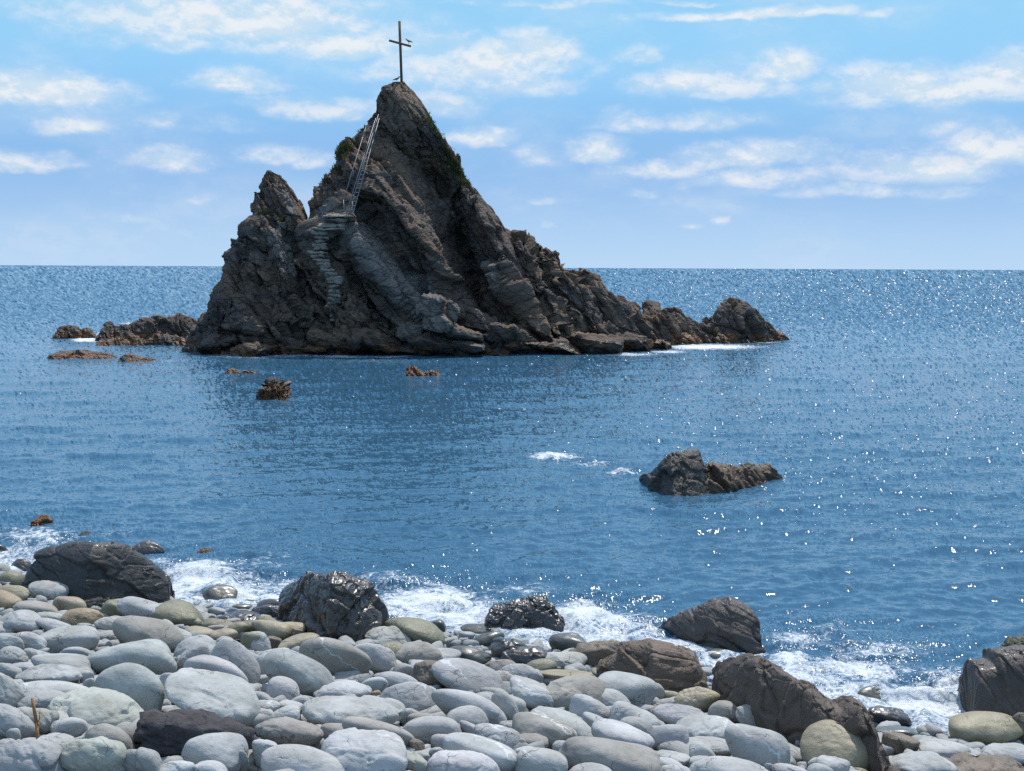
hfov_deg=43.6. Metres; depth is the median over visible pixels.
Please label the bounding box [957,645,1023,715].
shore boulder
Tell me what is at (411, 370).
sea rock
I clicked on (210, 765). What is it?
stone
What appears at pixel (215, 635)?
stone
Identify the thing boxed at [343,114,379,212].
metal ladder
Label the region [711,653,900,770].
shore boulder
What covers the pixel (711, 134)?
sky
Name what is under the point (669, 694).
stone
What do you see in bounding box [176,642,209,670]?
stone
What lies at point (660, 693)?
stone
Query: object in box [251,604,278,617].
stone
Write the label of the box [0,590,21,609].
stone
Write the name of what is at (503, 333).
fallen boulder
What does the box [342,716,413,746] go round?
boulder
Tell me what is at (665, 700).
stone
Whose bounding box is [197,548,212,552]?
sea rock
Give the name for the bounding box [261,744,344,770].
boulder
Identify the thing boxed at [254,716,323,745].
stone
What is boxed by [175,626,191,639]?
stone
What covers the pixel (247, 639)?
stone
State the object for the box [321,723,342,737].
stone
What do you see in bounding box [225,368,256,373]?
sea rock
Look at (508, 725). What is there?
stone
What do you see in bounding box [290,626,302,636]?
stone
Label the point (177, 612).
stone
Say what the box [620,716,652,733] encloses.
stone
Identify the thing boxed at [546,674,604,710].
stone
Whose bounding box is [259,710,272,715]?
stone
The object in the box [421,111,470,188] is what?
grass
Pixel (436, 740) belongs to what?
stone
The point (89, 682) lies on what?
stone
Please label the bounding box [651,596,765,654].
shore boulder
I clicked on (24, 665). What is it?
stone
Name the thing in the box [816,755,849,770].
stone
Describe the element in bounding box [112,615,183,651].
stone
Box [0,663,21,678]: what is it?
stone
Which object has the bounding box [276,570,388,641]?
shore boulder
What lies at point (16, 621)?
stone
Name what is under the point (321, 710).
boulder
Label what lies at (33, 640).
stone
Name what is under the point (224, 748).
stone
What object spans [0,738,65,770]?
boulder
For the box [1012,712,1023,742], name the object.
stone
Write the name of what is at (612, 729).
stone
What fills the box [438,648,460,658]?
stone
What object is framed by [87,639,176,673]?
boulder
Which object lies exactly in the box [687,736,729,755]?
stone
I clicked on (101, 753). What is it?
boulder
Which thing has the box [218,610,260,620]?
stone
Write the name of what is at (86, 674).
stone
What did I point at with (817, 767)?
stone
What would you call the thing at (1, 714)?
stone
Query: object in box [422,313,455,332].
fallen boulder
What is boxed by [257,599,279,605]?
stone
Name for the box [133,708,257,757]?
boulder
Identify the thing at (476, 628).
stone
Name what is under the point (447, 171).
grass
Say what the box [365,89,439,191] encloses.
grass
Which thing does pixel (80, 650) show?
stone
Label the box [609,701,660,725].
stone
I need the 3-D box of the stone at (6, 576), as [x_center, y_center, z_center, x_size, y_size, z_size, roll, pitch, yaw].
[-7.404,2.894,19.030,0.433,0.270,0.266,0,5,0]
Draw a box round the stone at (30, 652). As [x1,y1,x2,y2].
[24,648,42,658]
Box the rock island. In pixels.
[181,81,789,356]
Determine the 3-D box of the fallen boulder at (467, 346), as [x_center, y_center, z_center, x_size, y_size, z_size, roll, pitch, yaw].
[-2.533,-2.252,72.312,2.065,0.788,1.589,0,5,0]
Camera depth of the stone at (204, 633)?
15.45 m
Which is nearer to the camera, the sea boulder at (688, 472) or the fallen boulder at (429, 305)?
the sea boulder at (688, 472)
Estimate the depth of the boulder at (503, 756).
9.57 m
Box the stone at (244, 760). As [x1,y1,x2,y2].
[239,750,248,770]
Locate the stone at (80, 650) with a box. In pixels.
[61,647,91,655]
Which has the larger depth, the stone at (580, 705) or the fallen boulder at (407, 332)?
the fallen boulder at (407, 332)
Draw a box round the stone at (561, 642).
[548,632,586,651]
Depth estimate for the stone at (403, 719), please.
11.27 m
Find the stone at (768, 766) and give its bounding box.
[764,763,772,770]
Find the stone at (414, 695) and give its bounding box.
[379,681,435,711]
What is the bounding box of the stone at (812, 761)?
[808,757,816,764]
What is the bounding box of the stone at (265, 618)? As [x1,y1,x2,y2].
[257,616,276,620]
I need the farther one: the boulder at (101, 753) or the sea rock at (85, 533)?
the sea rock at (85, 533)
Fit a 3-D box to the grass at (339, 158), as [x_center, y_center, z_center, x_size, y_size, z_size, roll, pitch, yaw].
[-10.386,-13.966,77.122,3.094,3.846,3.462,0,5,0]
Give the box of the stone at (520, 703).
[509,694,525,711]
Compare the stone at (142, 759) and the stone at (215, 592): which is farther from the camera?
the stone at (215, 592)
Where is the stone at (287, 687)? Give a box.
[266,676,299,699]
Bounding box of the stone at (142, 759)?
[123,747,162,770]
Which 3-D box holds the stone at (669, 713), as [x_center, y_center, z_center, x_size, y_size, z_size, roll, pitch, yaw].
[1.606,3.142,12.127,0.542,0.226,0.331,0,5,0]
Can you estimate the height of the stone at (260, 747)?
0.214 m
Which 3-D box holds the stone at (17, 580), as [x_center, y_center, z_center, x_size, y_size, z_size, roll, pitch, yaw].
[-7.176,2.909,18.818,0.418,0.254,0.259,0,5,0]
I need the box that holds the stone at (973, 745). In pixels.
[964,742,984,748]
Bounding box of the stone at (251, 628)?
[241,620,255,631]
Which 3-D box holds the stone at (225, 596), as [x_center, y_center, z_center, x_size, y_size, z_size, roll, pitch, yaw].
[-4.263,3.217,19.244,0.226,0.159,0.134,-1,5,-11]
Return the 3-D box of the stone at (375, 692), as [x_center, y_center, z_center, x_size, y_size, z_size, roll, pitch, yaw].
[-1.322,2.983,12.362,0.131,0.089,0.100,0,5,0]
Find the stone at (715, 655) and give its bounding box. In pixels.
[705,648,724,658]
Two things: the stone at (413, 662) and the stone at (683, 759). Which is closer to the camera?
the stone at (683, 759)
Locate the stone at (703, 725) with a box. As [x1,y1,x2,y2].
[676,714,733,738]
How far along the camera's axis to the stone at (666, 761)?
10.07 m
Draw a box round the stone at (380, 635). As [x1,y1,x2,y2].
[365,626,411,643]
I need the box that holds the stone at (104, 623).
[94,617,115,629]
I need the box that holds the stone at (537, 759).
[513,747,567,770]
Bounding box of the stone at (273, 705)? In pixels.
[259,700,279,711]
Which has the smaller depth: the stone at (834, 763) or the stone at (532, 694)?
the stone at (834, 763)
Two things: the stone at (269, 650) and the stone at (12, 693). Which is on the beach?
the stone at (12, 693)
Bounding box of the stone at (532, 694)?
[510,675,553,708]
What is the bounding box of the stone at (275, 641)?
[268,636,282,648]
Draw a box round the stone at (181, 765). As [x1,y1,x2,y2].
[159,760,194,770]
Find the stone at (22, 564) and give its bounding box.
[11,558,30,571]
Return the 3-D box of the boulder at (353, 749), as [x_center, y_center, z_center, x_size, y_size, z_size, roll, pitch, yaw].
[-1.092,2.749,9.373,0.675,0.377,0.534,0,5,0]
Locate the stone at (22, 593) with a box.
[0,585,29,600]
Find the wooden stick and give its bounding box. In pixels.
[31,698,39,738]
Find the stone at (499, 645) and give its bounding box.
[490,637,526,657]
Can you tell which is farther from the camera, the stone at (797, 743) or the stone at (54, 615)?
the stone at (54, 615)
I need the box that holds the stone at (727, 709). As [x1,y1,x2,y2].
[708,700,738,723]
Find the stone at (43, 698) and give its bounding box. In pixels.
[17,688,63,708]
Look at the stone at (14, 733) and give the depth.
9.74 m
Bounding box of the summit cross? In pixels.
[389,21,410,81]
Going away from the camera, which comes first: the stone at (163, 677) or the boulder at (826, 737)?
the boulder at (826, 737)
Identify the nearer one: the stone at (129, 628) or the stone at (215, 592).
the stone at (129, 628)
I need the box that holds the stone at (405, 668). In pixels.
[393,663,412,675]
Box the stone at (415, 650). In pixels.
[395,641,442,663]
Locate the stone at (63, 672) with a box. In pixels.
[14,664,82,682]
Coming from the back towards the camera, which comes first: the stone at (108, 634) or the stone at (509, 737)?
the stone at (108, 634)
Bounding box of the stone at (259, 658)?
[256,652,268,673]
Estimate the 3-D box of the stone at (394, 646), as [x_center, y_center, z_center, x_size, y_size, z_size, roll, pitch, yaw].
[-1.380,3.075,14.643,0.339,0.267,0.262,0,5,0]
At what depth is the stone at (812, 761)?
10.91 m
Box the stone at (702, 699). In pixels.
[674,686,721,712]
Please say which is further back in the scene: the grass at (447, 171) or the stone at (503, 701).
the grass at (447, 171)
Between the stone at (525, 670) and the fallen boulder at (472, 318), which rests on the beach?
the stone at (525, 670)
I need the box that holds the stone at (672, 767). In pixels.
[662,764,689,770]
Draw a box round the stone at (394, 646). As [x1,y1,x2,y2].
[381,641,402,653]
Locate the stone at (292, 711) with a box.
[273,704,300,720]
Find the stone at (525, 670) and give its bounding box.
[501,663,542,682]
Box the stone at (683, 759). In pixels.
[656,750,690,765]
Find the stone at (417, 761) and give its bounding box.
[405,750,427,770]
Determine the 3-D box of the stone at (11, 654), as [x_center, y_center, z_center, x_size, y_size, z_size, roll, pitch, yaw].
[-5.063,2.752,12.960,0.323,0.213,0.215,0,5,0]
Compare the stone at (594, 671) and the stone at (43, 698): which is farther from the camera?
the stone at (594, 671)
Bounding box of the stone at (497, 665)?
[489,659,514,670]
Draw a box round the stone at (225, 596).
[221,594,235,598]
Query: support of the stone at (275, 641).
on the beach
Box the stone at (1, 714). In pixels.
[0,710,4,739]
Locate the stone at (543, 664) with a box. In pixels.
[526,658,557,670]
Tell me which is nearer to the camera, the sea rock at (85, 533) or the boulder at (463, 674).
the boulder at (463, 674)
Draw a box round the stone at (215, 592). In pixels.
[202,584,237,599]
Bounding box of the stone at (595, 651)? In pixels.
[569,639,619,666]
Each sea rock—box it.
[30,514,53,525]
[46,349,117,358]
[52,325,96,338]
[78,531,90,535]
[95,312,196,340]
[95,331,185,345]
[118,354,156,361]
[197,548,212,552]
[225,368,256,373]
[256,377,291,400]
[405,365,440,375]
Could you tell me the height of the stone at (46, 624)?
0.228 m
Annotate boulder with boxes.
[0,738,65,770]
[22,541,174,607]
[47,687,143,725]
[59,736,126,770]
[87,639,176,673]
[94,663,164,710]
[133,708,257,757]
[164,667,260,726]
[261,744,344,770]
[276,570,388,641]
[282,336,312,354]
[299,637,371,675]
[300,695,405,724]
[321,727,407,770]
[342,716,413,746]
[395,322,425,345]
[412,331,456,355]
[415,293,445,318]
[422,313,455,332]
[427,750,499,770]
[431,658,503,692]
[431,689,506,723]
[442,323,483,342]
[443,732,516,770]
[446,301,459,321]
[450,340,484,352]
[455,301,497,330]
[483,322,518,343]
[484,595,564,631]
[530,707,592,736]
[558,736,662,770]
[596,638,710,692]
[639,448,782,495]
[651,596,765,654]
[689,756,767,770]
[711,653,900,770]
[800,720,867,769]
[889,751,956,770]
[941,752,1023,770]
[948,711,1023,745]
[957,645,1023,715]
[1001,634,1023,646]
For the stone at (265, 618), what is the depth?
17.00 m
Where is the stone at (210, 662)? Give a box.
[183,654,247,681]
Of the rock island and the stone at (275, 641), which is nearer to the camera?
the stone at (275, 641)
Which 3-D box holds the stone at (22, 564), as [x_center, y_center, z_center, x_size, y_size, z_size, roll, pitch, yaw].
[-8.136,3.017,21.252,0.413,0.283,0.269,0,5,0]
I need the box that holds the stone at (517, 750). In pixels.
[514,746,532,753]
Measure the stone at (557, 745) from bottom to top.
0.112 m
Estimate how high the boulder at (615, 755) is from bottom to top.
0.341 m
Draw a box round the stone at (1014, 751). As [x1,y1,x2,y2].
[980,743,1023,763]
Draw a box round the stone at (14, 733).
[6,728,20,739]
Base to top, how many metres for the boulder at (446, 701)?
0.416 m
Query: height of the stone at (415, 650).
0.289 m
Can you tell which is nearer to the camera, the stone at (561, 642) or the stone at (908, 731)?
the stone at (908, 731)
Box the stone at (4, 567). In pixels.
[0,563,10,570]
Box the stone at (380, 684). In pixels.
[362,677,387,691]
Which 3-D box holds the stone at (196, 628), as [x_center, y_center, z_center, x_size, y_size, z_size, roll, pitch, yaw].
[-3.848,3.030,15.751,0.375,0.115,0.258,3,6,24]
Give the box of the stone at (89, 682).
[83,678,94,687]
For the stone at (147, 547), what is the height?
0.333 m
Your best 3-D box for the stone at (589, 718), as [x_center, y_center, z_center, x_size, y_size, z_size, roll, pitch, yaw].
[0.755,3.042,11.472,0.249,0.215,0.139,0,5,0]
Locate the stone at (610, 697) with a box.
[601,688,630,705]
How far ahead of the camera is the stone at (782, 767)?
10.07 m
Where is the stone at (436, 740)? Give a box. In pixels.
[430,734,446,748]
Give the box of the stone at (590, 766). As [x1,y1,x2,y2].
[569,762,611,770]
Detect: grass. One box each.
[255,208,288,226]
[318,124,365,184]
[334,138,351,159]
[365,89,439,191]
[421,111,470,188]
[431,147,462,185]
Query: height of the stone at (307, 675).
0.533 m
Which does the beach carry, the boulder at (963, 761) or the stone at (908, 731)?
the boulder at (963, 761)
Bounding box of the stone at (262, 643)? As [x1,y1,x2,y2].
[251,631,270,650]
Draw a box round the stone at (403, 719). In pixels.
[399,708,419,724]
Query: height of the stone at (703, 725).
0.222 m
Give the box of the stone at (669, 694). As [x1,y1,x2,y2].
[664,692,675,698]
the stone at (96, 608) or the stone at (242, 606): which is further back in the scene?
the stone at (242, 606)
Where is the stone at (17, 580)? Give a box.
[10,574,24,585]
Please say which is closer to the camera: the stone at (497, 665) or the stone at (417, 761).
the stone at (417, 761)
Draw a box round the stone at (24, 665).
[13,662,33,670]
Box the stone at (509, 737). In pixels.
[474,723,520,747]
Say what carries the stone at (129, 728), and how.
on the beach
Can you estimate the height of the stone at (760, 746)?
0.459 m
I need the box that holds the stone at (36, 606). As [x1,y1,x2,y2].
[12,600,58,612]
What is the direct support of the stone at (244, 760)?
on the beach
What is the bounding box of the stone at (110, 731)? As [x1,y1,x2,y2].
[85,723,135,749]
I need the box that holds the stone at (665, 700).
[656,698,674,704]
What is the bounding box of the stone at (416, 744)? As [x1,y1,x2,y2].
[409,738,424,750]
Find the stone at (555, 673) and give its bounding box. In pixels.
[539,669,592,678]
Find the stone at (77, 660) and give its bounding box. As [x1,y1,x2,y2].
[31,653,90,667]
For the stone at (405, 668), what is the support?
on the beach
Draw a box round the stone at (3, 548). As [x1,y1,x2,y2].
[0,544,7,550]
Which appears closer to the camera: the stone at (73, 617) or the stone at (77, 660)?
the stone at (77, 660)
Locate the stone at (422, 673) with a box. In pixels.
[411,660,444,687]
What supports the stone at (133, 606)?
on the beach
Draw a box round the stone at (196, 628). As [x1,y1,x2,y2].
[184,626,213,631]
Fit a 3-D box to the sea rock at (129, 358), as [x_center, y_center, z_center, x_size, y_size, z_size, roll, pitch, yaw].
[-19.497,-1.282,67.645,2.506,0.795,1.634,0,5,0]
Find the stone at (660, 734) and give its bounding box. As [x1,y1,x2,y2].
[650,724,688,750]
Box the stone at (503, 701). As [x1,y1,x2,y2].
[491,690,518,719]
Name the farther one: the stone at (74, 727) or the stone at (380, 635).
the stone at (380, 635)
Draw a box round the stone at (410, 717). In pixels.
[406,713,427,721]
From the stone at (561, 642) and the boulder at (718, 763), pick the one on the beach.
the boulder at (718, 763)
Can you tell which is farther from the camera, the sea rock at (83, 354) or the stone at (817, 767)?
the sea rock at (83, 354)
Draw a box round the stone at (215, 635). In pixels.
[209,628,237,640]
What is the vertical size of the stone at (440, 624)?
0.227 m
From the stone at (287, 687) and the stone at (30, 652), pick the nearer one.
the stone at (287, 687)
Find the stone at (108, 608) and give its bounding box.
[100,600,122,616]
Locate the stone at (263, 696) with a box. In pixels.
[256,692,271,699]
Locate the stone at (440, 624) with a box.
[432,619,445,631]
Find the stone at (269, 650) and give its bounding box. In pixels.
[258,647,289,654]
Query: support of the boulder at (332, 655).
on the beach
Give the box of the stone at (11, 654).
[0,646,28,663]
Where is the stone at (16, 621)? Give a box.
[3,610,40,632]
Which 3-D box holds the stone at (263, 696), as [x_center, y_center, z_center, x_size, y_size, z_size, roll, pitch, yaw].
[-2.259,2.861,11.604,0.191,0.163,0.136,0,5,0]
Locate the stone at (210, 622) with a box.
[202,618,232,626]
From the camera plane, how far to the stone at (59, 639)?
13.99 m
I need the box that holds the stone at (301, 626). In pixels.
[282,622,305,639]
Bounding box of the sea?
[0,265,1023,744]
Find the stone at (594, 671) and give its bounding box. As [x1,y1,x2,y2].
[590,667,597,676]
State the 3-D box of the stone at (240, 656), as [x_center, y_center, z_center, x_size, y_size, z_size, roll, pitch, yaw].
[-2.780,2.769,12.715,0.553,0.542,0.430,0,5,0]
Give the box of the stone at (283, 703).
[279,700,302,708]
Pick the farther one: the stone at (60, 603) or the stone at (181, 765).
the stone at (60, 603)
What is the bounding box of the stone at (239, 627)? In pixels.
[227,621,248,633]
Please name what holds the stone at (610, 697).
on the beach
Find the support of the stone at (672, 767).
on the beach
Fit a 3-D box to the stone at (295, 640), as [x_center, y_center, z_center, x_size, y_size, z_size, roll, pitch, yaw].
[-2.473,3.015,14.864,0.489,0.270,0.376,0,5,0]
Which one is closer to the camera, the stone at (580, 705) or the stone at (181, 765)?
the stone at (181, 765)
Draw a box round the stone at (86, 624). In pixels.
[77,623,91,626]
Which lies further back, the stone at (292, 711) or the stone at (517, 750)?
the stone at (292, 711)
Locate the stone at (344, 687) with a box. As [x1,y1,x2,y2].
[315,680,371,696]
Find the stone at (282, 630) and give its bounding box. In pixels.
[251,620,291,638]
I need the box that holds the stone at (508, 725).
[503,723,511,727]
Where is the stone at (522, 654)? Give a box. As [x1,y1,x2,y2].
[500,646,547,663]
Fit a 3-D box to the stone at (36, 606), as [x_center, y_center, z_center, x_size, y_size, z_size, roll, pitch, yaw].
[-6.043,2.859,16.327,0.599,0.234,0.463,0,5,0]
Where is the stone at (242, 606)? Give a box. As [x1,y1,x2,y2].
[232,603,251,608]
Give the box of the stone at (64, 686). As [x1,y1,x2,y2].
[20,680,87,692]
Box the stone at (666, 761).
[660,757,681,765]
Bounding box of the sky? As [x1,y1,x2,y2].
[0,0,1023,269]
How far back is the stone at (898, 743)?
12.31 m
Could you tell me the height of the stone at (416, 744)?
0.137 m
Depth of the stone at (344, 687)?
12.15 m
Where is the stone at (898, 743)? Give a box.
[881,732,919,754]
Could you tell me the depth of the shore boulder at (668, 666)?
13.86 m
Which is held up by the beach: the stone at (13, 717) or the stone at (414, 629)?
the stone at (13, 717)
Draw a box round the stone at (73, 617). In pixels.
[61,608,103,625]
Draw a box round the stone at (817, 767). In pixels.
[807,763,832,770]
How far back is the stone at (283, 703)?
11.51 m
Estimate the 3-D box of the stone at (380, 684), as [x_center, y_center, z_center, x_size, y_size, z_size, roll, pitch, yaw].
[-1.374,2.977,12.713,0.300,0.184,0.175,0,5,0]
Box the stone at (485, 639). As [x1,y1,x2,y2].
[473,631,504,645]
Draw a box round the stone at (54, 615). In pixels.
[37,612,62,620]
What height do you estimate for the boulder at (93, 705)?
0.340 m
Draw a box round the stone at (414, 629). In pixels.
[384,617,444,644]
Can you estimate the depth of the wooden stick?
9.70 m
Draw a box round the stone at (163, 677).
[160,673,171,685]
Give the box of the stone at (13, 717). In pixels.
[0,703,35,739]
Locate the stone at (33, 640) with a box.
[14,631,46,649]
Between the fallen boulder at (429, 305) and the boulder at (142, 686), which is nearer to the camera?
the boulder at (142, 686)
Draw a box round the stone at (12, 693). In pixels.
[0,673,25,707]
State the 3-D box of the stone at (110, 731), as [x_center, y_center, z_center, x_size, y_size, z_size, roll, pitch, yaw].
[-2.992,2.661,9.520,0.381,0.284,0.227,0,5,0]
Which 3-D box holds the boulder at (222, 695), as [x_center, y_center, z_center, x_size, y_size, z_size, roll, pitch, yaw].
[-2.555,2.706,10.919,0.791,0.504,0.622,0,5,0]
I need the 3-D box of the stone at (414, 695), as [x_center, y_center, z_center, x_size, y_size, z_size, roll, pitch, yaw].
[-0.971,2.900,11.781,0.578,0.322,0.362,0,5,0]
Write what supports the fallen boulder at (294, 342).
on the rock island
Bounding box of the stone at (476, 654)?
[450,645,491,663]
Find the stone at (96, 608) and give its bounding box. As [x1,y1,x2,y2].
[91,606,100,610]
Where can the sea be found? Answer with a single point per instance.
(874, 419)
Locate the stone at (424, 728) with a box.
[402,716,461,743]
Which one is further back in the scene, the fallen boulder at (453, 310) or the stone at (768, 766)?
the fallen boulder at (453, 310)
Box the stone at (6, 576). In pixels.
[0,570,22,581]
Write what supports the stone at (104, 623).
on the beach
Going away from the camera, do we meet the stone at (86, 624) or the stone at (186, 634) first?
the stone at (186, 634)
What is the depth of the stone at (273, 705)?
11.33 m
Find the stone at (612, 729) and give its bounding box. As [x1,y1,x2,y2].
[591,718,654,747]
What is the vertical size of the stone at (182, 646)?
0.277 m
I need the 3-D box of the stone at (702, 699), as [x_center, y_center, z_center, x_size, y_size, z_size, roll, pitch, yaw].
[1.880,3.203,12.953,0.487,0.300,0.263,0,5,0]
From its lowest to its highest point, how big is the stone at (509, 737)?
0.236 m
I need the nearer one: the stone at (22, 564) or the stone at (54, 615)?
the stone at (54, 615)
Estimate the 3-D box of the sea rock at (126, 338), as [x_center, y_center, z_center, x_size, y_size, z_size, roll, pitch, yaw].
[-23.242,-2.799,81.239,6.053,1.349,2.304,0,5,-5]
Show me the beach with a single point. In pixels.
(526, 709)
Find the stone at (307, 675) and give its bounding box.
[263,649,333,696]
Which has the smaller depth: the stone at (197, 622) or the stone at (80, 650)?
the stone at (80, 650)
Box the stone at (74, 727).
[50,717,88,737]
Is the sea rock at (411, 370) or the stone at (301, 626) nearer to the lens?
the stone at (301, 626)
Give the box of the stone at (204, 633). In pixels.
[192,631,210,635]
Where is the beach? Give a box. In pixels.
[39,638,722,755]
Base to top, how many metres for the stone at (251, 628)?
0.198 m
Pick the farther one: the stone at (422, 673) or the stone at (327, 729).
the stone at (422, 673)
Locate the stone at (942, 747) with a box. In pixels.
[918,738,970,756]
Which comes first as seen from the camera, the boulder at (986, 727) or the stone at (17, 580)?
the boulder at (986, 727)
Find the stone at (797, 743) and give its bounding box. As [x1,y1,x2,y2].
[795,740,799,747]
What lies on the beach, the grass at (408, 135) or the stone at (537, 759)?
the stone at (537, 759)
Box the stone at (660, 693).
[656,683,664,699]
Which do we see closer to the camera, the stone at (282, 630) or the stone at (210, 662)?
the stone at (210, 662)
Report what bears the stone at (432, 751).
on the beach
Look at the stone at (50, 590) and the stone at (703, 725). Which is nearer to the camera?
the stone at (703, 725)
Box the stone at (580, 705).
[569,694,609,718]
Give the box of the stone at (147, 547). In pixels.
[133,540,164,553]
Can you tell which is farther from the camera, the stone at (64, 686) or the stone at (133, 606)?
the stone at (133, 606)
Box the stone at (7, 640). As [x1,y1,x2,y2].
[0,635,24,649]
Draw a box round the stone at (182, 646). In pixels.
[174,635,215,656]
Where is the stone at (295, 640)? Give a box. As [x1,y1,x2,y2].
[278,633,319,648]
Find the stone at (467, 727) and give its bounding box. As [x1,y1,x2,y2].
[459,720,474,733]
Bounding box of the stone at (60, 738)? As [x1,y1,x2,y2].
[38,732,74,744]
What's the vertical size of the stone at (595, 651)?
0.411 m
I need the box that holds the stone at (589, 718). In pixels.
[582,712,601,726]
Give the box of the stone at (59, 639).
[40,625,99,652]
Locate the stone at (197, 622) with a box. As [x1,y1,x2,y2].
[192,618,201,625]
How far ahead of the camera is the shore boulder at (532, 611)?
17.66 m
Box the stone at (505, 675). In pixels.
[497,670,512,680]
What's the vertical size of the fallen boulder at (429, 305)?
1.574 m
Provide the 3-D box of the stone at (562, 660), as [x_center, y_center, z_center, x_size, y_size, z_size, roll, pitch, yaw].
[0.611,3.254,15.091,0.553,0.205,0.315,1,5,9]
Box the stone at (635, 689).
[598,671,657,705]
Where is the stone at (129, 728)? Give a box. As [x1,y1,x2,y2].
[116,722,139,748]
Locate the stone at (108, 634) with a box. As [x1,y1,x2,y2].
[98,630,117,639]
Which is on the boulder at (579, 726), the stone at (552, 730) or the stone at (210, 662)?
the stone at (552, 730)
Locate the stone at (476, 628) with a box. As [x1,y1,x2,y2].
[460,623,500,633]
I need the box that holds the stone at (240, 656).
[209,638,260,683]
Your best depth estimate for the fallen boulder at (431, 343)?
71.68 m
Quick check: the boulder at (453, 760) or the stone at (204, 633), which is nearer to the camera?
the boulder at (453, 760)
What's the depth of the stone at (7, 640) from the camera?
13.62 m
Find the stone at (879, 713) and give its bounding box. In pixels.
[868,705,911,726]
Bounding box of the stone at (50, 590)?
[28,580,68,600]
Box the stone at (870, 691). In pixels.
[857,686,880,699]
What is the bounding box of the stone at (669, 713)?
[653,703,705,723]
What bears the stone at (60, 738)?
on the beach
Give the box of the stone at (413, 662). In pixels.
[410,660,422,666]
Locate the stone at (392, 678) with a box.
[376,671,417,686]
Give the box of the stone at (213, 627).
[208,625,223,629]
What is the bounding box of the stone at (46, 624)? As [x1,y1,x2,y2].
[35,618,70,630]
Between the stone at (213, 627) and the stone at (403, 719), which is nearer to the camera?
the stone at (403, 719)
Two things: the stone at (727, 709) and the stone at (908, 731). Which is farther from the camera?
the stone at (908, 731)
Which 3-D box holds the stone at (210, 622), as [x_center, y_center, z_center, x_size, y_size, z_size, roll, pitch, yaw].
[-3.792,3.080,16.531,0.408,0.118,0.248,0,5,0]
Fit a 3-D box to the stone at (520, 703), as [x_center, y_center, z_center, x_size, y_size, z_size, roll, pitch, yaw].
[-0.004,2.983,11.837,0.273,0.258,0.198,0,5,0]
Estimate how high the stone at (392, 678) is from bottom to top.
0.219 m
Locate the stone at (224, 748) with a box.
[181,732,248,770]
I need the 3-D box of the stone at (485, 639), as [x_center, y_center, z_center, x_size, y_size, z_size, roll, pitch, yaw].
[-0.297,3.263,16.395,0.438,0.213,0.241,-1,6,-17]
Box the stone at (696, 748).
[689,741,715,756]
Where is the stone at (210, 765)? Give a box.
[193,760,227,770]
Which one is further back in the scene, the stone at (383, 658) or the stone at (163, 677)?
the stone at (383, 658)
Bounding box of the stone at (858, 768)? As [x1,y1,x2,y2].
[854,767,866,770]
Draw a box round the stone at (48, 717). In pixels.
[17,706,58,734]
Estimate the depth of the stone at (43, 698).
10.93 m
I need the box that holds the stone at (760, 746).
[724,723,790,765]
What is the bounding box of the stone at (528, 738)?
[520,733,548,747]
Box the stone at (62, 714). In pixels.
[57,711,94,727]
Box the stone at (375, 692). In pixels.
[371,690,380,695]
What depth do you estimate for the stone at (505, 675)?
13.50 m
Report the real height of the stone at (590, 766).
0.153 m
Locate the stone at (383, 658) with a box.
[354,643,396,673]
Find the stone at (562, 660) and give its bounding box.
[545,651,587,668]
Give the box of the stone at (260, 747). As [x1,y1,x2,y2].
[252,739,276,767]
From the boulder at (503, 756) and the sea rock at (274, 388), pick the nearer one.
the boulder at (503, 756)
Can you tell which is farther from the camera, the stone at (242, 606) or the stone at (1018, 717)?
the stone at (242, 606)
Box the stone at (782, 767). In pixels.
[772,763,806,770]
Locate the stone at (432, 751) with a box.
[429,747,442,755]
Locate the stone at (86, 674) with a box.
[80,670,93,681]
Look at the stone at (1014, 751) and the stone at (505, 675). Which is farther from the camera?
the stone at (505, 675)
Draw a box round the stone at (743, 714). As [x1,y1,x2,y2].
[735,704,755,725]
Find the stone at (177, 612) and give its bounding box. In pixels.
[150,599,203,625]
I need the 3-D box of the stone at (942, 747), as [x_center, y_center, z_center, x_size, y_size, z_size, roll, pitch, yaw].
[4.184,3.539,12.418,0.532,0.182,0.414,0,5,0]
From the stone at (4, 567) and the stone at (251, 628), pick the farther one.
the stone at (4, 567)
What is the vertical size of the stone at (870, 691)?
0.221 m
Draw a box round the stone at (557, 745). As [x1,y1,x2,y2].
[552,740,564,750]
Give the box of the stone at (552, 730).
[512,712,576,748]
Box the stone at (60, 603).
[52,596,86,610]
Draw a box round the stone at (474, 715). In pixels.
[446,705,488,724]
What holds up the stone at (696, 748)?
on the beach
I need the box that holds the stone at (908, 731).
[876,725,917,735]
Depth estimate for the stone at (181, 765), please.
8.84 m
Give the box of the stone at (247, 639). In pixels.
[240,632,267,648]
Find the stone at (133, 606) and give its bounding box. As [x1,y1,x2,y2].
[116,596,159,616]

